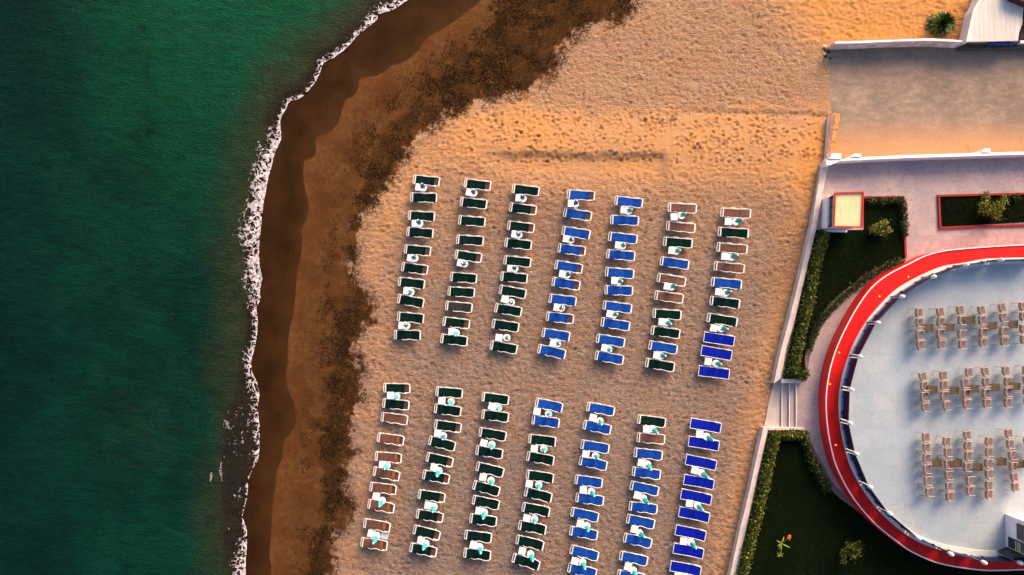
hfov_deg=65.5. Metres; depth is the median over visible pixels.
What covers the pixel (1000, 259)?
terrace lamp
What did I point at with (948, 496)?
armchair
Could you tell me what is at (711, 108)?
beach sand
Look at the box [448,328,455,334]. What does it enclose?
side table
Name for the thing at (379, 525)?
sun lounger
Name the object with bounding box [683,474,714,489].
sun lounger
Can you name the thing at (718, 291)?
side table
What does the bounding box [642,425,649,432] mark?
side table
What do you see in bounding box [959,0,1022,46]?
beach hut
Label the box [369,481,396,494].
sun lounger
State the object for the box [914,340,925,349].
armchair
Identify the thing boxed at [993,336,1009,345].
armchair
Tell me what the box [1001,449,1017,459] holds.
armchair
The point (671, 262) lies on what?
sun lounger
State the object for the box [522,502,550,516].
sun lounger
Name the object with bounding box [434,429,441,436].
side table
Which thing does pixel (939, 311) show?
armchair
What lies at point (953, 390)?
terrace table
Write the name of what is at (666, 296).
sun lounger
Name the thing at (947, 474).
armchair
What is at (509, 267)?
side table
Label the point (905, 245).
brick kerb
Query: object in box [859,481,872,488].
terrace lamp
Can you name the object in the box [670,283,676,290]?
parasol
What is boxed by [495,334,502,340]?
side table
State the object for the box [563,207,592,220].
sun lounger
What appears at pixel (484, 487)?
sun lounger
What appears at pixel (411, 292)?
parasol
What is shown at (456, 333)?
parasol
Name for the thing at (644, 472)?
sun lounger
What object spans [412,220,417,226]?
side table
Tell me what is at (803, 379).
shrub
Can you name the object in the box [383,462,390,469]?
parasol
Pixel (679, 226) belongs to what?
sun lounger
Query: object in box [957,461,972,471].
armchair
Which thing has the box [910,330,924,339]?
armchair
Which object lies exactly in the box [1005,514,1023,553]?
terrace building
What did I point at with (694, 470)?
side table
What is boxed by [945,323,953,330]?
terrace table
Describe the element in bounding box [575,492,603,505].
sun lounger
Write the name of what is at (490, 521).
sun lounger
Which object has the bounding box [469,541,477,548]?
side table
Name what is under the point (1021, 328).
armchair
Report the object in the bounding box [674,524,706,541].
sun lounger
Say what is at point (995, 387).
terrace table
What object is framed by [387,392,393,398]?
side table
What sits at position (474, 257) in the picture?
sun lounger
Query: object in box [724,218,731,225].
side table
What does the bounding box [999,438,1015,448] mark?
armchair
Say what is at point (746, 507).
boundary wall
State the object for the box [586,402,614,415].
sun lounger
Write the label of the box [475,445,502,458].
sun lounger
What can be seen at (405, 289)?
side table
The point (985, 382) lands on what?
armchair
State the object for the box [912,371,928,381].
armchair
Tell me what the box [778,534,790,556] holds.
flowering plant
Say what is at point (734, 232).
sun lounger
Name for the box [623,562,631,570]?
side table
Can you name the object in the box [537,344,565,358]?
sun lounger
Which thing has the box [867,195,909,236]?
hedge
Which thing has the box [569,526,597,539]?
sun lounger
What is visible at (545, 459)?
sun lounger
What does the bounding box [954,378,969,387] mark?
armchair
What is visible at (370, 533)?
side table
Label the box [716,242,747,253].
sun lounger
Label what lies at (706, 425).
sun lounger
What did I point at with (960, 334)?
armchair
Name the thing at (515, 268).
parasol
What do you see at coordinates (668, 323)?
parasol
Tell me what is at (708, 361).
side table
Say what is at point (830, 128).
road wall
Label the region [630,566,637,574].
parasol
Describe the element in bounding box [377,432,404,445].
sun lounger
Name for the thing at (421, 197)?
sun lounger
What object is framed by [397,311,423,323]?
sun lounger
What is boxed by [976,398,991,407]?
armchair
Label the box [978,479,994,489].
armchair
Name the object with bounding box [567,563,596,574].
sun lounger
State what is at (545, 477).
sun lounger
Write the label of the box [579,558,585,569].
parasol
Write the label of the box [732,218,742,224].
parasol
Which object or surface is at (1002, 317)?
armchair
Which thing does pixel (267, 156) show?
sea foam
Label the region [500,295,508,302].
side table
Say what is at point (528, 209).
sun lounger
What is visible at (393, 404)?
sun lounger
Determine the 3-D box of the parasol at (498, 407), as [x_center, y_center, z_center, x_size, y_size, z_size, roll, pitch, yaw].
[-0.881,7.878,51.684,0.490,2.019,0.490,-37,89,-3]
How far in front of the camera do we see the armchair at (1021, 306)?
51.18 m
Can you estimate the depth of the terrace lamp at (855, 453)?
49.88 m
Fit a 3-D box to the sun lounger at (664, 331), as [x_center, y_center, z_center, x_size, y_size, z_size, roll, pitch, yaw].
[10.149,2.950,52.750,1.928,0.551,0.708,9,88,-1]
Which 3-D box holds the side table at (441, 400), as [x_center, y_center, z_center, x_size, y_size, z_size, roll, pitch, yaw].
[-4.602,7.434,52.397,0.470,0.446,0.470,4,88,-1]
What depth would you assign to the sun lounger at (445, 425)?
52.17 m
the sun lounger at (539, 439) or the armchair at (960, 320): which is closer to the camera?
the armchair at (960, 320)
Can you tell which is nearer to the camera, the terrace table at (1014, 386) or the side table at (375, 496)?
the terrace table at (1014, 386)
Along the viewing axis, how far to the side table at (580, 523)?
52.01 m
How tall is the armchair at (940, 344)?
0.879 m
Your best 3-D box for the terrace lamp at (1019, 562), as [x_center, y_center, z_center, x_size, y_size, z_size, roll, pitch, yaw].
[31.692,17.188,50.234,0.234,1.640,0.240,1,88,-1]
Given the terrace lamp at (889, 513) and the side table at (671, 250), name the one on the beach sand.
the side table at (671, 250)
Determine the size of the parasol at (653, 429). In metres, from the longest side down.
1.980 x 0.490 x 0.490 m
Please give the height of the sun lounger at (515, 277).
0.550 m
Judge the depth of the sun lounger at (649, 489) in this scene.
52.22 m
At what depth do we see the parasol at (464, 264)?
52.09 m
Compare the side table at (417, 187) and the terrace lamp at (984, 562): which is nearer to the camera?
the terrace lamp at (984, 562)
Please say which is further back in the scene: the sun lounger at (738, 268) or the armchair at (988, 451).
the sun lounger at (738, 268)
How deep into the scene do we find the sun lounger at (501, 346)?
52.44 m
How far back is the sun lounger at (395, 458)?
52.04 m
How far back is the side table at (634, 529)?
52.06 m
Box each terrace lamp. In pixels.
[840,419,852,424]
[841,387,853,391]
[846,449,859,455]
[849,354,862,358]
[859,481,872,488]
[866,321,880,324]
[878,507,892,515]
[890,295,904,297]
[906,531,921,539]
[921,275,936,278]
[938,546,953,556]
[953,263,969,266]
[970,555,987,564]
[987,258,1004,261]
[1005,555,1023,564]
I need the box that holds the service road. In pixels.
[828,47,1023,158]
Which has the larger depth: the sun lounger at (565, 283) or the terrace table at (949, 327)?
the sun lounger at (565, 283)
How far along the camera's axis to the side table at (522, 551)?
51.89 m
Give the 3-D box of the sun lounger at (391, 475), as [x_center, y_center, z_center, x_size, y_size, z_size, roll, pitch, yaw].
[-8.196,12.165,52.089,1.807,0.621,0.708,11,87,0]
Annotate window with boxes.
[1017,523,1023,541]
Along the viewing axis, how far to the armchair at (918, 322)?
51.19 m
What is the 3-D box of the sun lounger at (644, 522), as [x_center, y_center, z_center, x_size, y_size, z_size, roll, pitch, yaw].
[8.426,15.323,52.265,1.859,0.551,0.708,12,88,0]
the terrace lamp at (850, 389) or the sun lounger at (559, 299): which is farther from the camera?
the sun lounger at (559, 299)
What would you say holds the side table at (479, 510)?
on the beach sand
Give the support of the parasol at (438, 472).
on the beach sand
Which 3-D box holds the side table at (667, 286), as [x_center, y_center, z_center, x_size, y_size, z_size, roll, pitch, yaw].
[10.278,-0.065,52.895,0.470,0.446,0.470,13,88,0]
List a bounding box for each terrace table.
[923,324,932,330]
[923,385,936,392]
[930,459,941,466]
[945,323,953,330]
[948,386,958,393]
[951,458,961,466]
[966,316,974,323]
[968,385,978,392]
[968,462,982,470]
[987,322,996,329]
[989,383,999,390]
[992,457,1006,465]
[1008,321,1017,327]
[1010,382,1019,389]
[1015,459,1023,467]
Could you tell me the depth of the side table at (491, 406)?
52.22 m
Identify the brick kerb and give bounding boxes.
[864,196,906,257]
[937,192,1023,228]
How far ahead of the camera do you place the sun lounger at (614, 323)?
52.58 m
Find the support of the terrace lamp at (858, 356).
on the terrace
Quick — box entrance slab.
[764,381,780,425]
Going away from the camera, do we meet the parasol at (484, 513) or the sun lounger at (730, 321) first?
the parasol at (484, 513)
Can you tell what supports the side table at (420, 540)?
on the beach sand
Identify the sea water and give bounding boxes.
[0,0,398,574]
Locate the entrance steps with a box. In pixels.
[781,383,796,426]
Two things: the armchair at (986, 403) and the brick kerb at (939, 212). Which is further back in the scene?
the brick kerb at (939, 212)
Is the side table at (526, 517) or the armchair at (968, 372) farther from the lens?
the side table at (526, 517)
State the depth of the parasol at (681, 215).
52.43 m
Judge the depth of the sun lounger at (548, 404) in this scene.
52.34 m
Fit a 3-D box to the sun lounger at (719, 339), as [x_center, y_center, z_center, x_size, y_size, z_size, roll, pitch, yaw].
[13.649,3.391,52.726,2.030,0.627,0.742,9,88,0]
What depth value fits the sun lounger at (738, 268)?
52.84 m
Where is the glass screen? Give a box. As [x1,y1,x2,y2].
[998,547,1023,558]
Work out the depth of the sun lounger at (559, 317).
52.52 m
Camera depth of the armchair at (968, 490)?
50.76 m
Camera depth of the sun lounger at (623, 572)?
52.02 m
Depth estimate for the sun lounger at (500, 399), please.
52.27 m
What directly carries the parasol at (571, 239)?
on the beach sand
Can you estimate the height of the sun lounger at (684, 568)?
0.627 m
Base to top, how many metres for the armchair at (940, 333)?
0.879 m
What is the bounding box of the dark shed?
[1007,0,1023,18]
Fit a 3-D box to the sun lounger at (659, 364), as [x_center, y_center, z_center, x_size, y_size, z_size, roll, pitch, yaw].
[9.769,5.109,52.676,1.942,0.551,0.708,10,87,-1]
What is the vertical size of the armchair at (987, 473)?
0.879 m
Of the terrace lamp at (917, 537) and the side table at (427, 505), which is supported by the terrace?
the terrace lamp at (917, 537)
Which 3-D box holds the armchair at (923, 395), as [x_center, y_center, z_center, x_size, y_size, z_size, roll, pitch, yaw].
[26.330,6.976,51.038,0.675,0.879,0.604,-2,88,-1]
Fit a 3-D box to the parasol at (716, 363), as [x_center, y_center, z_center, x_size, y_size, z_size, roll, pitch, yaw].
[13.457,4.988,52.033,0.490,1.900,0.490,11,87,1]
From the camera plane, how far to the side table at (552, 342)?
52.42 m
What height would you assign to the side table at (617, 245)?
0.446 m
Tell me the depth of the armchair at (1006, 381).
51.06 m
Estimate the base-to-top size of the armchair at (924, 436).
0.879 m
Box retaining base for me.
[956,44,1023,50]
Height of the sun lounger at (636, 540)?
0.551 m
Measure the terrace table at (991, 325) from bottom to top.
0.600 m
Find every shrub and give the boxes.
[795,371,806,381]
[815,236,828,248]
[838,540,864,563]
[868,217,893,238]
[976,190,1011,221]
[1013,193,1022,201]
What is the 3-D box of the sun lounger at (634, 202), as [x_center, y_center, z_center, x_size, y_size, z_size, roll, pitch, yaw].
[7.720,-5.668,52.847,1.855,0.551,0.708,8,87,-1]
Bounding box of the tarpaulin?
[986,42,1015,45]
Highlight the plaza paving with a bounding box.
[739,157,1023,563]
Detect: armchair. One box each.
[909,308,924,316]
[910,318,924,326]
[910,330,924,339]
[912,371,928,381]
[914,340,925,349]
[914,381,929,390]
[914,391,929,400]
[916,402,930,411]
[916,431,930,441]
[916,452,931,463]
[917,442,931,452]
[917,463,932,473]
[918,475,932,485]
[919,486,934,496]
[930,307,945,316]
[931,317,945,326]
[933,329,945,338]
[934,380,948,389]
[936,340,946,348]
[936,370,948,379]
[936,391,948,400]
[937,401,951,410]
[937,435,951,446]
[938,446,952,456]
[938,458,952,468]
[938,469,953,479]
[939,490,954,501]
[940,480,954,491]
[953,316,966,324]
[954,305,965,314]
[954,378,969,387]
[956,330,966,338]
[956,340,967,348]
[956,389,971,398]
[956,399,971,408]
[956,429,972,439]
[957,440,972,450]
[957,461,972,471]
[958,367,974,376]
[958,450,973,460]
[960,475,974,485]
[960,485,975,495]
[972,315,987,324]
[972,328,987,336]
[974,366,990,375]
[975,377,991,386]
[976,305,987,314]
[976,338,987,346]
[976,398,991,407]
[978,446,994,456]
[978,457,993,468]
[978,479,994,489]
[978,488,994,499]
[979,435,994,446]
[980,388,990,397]
[981,468,994,478]
[991,302,1006,312]
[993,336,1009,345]
[995,366,1010,375]
[997,376,1012,385]
[997,387,1012,396]
[997,397,1012,407]
[998,428,1014,437]
[999,313,1008,321]
[999,327,1008,335]
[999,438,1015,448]
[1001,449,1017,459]
[1003,471,1019,481]
[1004,461,1018,470]
[1004,481,1020,491]
[1012,312,1023,320]
[1013,335,1023,343]
[1017,302,1023,310]
[1019,324,1023,332]
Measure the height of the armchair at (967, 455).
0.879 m
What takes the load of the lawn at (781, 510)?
on the plaza paving
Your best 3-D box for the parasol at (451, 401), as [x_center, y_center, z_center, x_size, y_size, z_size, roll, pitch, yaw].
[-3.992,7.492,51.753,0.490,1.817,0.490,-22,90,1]
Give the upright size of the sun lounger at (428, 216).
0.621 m
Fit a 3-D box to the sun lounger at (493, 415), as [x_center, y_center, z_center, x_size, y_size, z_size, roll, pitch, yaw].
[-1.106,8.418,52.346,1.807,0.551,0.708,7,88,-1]
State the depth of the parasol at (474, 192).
52.16 m
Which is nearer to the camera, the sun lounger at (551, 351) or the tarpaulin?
the sun lounger at (551, 351)
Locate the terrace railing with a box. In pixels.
[841,259,1023,561]
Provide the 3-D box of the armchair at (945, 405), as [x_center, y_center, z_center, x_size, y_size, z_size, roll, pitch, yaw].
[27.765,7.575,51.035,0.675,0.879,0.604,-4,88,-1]
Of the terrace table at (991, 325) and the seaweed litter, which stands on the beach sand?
the seaweed litter
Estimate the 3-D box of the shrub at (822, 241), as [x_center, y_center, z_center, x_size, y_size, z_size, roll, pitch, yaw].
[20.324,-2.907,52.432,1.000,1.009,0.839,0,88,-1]
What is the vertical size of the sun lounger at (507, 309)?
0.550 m
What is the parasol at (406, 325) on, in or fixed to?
on the beach sand
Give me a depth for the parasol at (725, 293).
52.30 m
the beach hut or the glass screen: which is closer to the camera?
the glass screen
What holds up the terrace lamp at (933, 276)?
on the terrace
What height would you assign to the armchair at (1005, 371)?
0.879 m
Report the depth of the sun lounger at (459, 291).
52.55 m
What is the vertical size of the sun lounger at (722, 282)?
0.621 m
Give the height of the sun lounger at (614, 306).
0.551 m
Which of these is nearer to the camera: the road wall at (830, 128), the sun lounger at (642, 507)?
the sun lounger at (642, 507)
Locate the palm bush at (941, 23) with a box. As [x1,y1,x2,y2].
[924,9,955,38]
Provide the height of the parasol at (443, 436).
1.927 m
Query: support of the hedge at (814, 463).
on the lawn at (781, 510)
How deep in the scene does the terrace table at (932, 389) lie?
50.90 m
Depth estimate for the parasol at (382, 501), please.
51.75 m
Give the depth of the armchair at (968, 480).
50.83 m
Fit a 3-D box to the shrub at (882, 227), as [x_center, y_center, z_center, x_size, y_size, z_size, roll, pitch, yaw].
[24.323,-3.786,52.451,1.642,1.253,1.351,-35,89,-2]
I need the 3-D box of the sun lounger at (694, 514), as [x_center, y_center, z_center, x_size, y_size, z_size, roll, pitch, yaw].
[11.900,14.864,52.273,2.019,0.627,0.742,11,88,-1]
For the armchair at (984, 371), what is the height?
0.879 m
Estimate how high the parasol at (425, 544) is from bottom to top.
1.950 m
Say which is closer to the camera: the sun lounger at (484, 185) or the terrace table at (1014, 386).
the terrace table at (1014, 386)
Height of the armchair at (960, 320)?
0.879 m
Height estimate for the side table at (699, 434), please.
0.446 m
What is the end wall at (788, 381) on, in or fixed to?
on the beach sand
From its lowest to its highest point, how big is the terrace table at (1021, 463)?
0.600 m
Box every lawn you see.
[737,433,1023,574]
[784,199,903,378]
[940,195,1023,226]
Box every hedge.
[734,429,781,574]
[773,428,809,440]
[782,364,809,378]
[784,227,830,377]
[800,437,832,494]
[804,255,904,353]
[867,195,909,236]
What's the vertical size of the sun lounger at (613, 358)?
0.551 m
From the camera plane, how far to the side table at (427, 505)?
51.90 m
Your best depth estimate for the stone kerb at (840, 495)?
52.28 m
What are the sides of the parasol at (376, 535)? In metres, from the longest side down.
2.065 x 0.490 x 0.490 m
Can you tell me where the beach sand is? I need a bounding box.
[239,0,1023,574]
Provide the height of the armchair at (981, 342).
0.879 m
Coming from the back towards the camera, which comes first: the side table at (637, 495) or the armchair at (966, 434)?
the side table at (637, 495)
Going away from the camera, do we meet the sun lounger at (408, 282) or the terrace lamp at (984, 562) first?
the terrace lamp at (984, 562)
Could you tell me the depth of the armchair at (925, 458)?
50.87 m
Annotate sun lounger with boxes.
[360,537,387,550]
[363,518,390,531]
[367,499,394,512]
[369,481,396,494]
[372,466,399,480]
[375,451,401,463]
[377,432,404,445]
[381,412,407,424]
[382,398,409,410]
[383,383,409,393]
[394,329,420,339]
[397,294,424,307]
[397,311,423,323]
[398,277,424,288]
[401,262,428,274]
[404,244,430,255]
[406,227,433,237]
[408,210,434,221]
[409,542,437,556]
[410,192,436,202]
[412,525,440,540]
[413,175,439,186]
[416,508,443,522]
[418,489,445,502]
[422,469,449,483]
[426,452,453,466]
[428,436,455,450]
[434,404,461,416]
[434,420,461,432]
[435,386,462,398]
[440,334,467,345]
[442,316,469,328]
[445,301,472,312]
[447,286,474,297]
[450,272,476,283]
[454,250,481,262]
[456,234,483,245]
[458,215,485,226]
[460,197,487,208]
[463,548,490,560]
[464,178,491,190]
[464,529,491,542]
[469,513,496,526]
[472,480,500,495]
[472,495,499,509]
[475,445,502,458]
[475,461,504,476]
[478,427,506,440]
[481,392,509,404]
[481,409,508,421]
[490,340,517,353]
[492,319,519,331]
[494,303,521,316]
[499,285,526,298]
[500,271,527,282]
[503,255,531,267]
[504,238,531,249]
[507,221,534,232]
[509,202,536,214]
[512,184,539,195]
[512,553,540,570]
[515,534,544,550]
[518,520,546,534]
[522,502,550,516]
[524,487,552,502]
[526,451,554,465]
[526,470,553,483]
[528,434,555,446]
[531,415,559,427]
[535,397,563,412]
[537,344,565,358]
[541,328,569,341]
[546,311,573,323]
[548,293,576,305]
[551,277,580,289]
[554,260,582,273]
[557,243,585,255]
[561,226,590,239]
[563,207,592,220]
[567,189,594,200]
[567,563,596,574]
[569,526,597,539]
[569,544,598,560]
[570,507,598,521]
[574,474,602,487]
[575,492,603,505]
[579,456,607,470]
[580,439,609,453]
[583,420,611,434]
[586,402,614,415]
[594,350,623,364]
[596,334,625,347]
[600,317,630,330]
[602,300,631,313]
[604,285,632,295]
[605,267,634,278]
[606,249,635,260]
[608,232,637,243]
[610,214,638,225]
[614,196,642,207]
[617,569,644,574]
[619,550,648,565]
[623,533,652,547]
[626,514,655,528]
[628,501,657,513]
[629,481,659,495]
[632,466,660,479]
[634,448,662,460]
[637,414,665,427]
[637,432,664,444]
[645,358,674,371]
[648,340,677,353]
[650,325,680,338]
[652,308,681,319]
[654,290,683,302]
[657,273,686,286]
[660,256,689,269]
[663,237,692,247]
[666,221,695,232]
[668,202,696,213]
[669,560,701,574]
[673,542,703,558]
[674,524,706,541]
[678,506,709,522]
[680,488,711,504]
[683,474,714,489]
[685,454,716,470]
[688,436,719,450]
[690,417,721,433]
[698,365,729,379]
[700,345,732,360]
[703,331,734,345]
[706,313,737,326]
[709,296,739,308]
[711,277,741,288]
[714,261,744,273]
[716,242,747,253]
[718,227,748,237]
[720,207,750,218]
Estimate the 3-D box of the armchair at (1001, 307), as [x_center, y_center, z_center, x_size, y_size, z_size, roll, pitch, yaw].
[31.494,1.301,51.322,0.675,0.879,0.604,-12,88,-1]
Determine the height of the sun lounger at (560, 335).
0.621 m
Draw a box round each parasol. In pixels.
[372,531,379,543]
[378,496,385,506]
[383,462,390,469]
[393,393,399,399]
[403,322,409,328]
[406,288,414,295]
[411,255,418,261]
[416,219,422,226]
[420,183,426,191]
[422,539,428,550]
[430,502,437,512]
[435,467,442,476]
[440,432,446,439]
[448,398,454,405]
[453,329,459,336]
[461,260,467,267]
[471,189,476,196]
[476,543,482,553]
[481,508,487,519]
[487,476,494,485]
[488,440,494,449]
[495,404,501,411]
[503,334,510,340]
[508,299,514,305]
[511,265,517,271]
[516,232,521,238]
[520,194,526,201]
[527,550,533,561]
[531,515,537,523]
[535,481,541,490]
[540,445,547,452]
[545,410,551,416]
[555,340,560,346]
[558,305,564,311]
[568,236,573,243]
[573,200,578,207]
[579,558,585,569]
[583,521,590,531]
[588,487,594,496]
[592,452,598,459]
[596,417,603,425]
[617,278,622,284]
[626,207,632,214]
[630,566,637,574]
[636,529,644,537]
[640,494,649,504]
[644,460,651,470]
[650,426,658,433]
[660,352,666,358]
[665,319,671,325]
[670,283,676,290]
[674,248,680,254]
[678,212,686,218]
[687,538,696,548]
[693,502,703,510]
[698,469,708,478]
[703,433,713,441]
[712,360,721,366]
[717,325,728,331]
[722,290,731,296]
[728,254,738,260]
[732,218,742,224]
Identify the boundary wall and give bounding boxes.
[727,426,767,574]
[771,166,828,382]
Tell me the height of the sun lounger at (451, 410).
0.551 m
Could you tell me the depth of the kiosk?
50.83 m
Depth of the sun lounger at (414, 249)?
52.62 m
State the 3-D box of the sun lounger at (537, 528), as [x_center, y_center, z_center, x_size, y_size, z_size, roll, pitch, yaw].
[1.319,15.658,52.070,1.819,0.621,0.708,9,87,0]
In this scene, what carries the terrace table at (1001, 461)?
on the terrace
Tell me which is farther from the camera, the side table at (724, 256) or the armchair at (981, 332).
the side table at (724, 256)
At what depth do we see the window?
49.64 m
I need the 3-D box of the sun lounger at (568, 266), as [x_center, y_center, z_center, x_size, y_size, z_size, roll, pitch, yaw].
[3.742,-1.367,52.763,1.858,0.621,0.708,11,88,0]
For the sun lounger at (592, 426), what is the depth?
52.30 m
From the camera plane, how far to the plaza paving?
53.12 m
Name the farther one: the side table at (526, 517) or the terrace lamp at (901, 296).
the side table at (526, 517)
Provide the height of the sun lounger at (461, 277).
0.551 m
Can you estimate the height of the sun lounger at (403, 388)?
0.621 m
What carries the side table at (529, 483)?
on the beach sand
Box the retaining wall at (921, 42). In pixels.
[828,38,964,49]
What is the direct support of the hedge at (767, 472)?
on the lawn at (781, 510)
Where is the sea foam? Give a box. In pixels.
[234,0,406,574]
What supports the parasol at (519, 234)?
on the beach sand
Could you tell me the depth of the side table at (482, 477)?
52.02 m
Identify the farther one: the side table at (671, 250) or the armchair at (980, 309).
the side table at (671, 250)
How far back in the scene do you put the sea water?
53.20 m
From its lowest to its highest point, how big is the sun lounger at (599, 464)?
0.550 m
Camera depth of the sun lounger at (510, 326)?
52.48 m
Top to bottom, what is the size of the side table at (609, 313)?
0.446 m
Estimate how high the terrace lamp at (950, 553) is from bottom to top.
1.640 m
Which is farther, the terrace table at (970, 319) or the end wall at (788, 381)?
the end wall at (788, 381)
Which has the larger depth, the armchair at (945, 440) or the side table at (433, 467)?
the side table at (433, 467)
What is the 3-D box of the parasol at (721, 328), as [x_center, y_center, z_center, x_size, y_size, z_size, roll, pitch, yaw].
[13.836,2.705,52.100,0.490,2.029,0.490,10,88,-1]
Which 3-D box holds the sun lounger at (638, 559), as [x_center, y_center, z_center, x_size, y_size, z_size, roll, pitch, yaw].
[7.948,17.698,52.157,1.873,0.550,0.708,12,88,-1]
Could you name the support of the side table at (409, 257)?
on the beach sand
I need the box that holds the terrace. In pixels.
[818,244,1023,570]
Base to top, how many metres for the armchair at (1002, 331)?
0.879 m
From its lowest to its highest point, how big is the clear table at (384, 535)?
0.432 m
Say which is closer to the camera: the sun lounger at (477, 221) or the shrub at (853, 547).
the shrub at (853, 547)
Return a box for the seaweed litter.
[283,0,648,574]
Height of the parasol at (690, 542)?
1.912 m
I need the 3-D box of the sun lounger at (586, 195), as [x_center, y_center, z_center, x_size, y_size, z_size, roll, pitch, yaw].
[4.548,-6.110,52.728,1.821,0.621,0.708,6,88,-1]
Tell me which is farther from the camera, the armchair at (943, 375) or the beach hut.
the beach hut
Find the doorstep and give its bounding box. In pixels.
[823,230,846,232]
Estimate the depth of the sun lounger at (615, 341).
52.58 m
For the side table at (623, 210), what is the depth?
52.69 m
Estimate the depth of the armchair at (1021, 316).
51.22 m
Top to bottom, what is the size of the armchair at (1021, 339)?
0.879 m
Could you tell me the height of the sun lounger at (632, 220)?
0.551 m
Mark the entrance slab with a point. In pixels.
(773, 416)
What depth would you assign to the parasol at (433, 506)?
51.68 m
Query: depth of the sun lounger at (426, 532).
51.89 m
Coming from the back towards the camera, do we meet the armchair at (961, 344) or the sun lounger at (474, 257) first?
the sun lounger at (474, 257)
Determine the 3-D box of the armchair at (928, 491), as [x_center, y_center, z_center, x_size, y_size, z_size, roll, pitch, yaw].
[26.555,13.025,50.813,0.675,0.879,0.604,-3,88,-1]
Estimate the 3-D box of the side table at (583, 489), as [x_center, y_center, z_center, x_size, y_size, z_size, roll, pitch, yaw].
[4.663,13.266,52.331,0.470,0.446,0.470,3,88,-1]
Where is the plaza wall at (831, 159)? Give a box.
[819,148,1023,166]
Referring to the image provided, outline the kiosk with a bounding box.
[821,191,863,229]
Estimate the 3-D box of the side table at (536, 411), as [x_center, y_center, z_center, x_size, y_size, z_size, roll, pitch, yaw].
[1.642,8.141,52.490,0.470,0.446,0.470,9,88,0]
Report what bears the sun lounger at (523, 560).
on the beach sand
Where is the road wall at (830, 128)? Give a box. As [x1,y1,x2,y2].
[824,114,834,157]
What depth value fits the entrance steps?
52.70 m
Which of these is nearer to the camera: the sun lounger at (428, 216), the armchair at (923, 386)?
the armchair at (923, 386)
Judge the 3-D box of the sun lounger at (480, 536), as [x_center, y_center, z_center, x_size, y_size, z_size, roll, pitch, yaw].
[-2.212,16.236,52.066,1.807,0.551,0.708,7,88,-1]
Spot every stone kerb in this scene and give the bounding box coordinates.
[804,431,861,514]
[805,258,905,368]
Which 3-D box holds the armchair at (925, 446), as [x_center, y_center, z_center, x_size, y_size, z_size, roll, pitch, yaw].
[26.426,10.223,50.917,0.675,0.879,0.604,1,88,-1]
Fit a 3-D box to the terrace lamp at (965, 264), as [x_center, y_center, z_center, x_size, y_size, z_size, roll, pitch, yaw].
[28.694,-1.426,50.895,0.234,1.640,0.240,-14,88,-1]
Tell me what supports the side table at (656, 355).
on the beach sand
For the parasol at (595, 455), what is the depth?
51.88 m
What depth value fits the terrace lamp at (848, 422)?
49.98 m
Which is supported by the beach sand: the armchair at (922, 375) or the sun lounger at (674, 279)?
the sun lounger at (674, 279)
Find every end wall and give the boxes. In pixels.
[766,426,803,429]
[778,379,801,382]
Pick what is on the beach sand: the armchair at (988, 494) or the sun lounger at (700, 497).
the sun lounger at (700, 497)
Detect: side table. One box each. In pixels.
[367,529,375,537]
[372,492,379,499]
[379,461,385,467]
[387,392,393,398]
[398,322,405,328]
[403,287,410,294]
[407,254,412,261]
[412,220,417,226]
[415,183,421,190]
[417,536,424,544]
[424,501,431,509]
[430,463,437,470]
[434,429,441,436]
[438,397,445,404]
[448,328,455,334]
[457,259,464,266]
[465,188,472,195]
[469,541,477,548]
[475,507,482,514]
[479,439,487,446]
[479,472,486,480]
[488,402,495,410]
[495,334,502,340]
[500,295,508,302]
[507,265,513,271]
[511,230,517,237]
[515,194,521,202]
[518,547,526,554]
[523,513,530,521]
[525,479,532,487]
[530,444,537,452]
[533,407,540,414]
[549,339,557,346]
[553,303,560,310]
[558,270,566,277]
[563,235,569,242]
[568,200,574,207]
[570,556,578,564]
[576,518,583,527]
[579,486,586,493]
[581,450,589,457]
[589,413,596,421]
[600,344,608,351]
[606,310,613,317]
[611,277,617,283]
[614,241,621,248]
[619,206,627,213]
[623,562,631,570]
[630,525,637,533]
[633,491,641,499]
[637,458,644,466]
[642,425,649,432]
[652,351,660,358]
[658,318,665,325]
[663,282,670,290]
[667,247,675,253]
[670,213,677,220]
[679,536,687,544]
[684,499,692,506]
[689,466,698,474]
[695,430,702,437]
[703,357,711,365]
[708,324,717,331]
[714,288,722,295]
[720,253,728,259]
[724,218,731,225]
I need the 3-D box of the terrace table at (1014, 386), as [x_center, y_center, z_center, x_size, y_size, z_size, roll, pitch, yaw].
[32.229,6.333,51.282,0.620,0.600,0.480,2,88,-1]
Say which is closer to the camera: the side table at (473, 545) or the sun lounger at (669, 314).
the side table at (473, 545)
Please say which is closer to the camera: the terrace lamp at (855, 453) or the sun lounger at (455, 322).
the terrace lamp at (855, 453)
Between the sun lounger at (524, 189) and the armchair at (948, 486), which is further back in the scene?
the sun lounger at (524, 189)
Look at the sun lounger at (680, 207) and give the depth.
52.81 m
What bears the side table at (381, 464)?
on the beach sand
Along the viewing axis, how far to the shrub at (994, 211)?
52.46 m
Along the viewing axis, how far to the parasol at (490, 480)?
51.68 m
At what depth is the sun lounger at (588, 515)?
52.11 m
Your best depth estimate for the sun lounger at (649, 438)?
52.37 m
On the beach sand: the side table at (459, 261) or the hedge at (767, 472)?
the side table at (459, 261)
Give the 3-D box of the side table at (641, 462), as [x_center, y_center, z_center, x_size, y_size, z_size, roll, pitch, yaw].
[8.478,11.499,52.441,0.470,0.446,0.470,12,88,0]
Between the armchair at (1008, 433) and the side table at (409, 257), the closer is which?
the armchair at (1008, 433)
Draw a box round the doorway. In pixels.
[1008,536,1023,553]
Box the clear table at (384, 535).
[380,532,388,539]

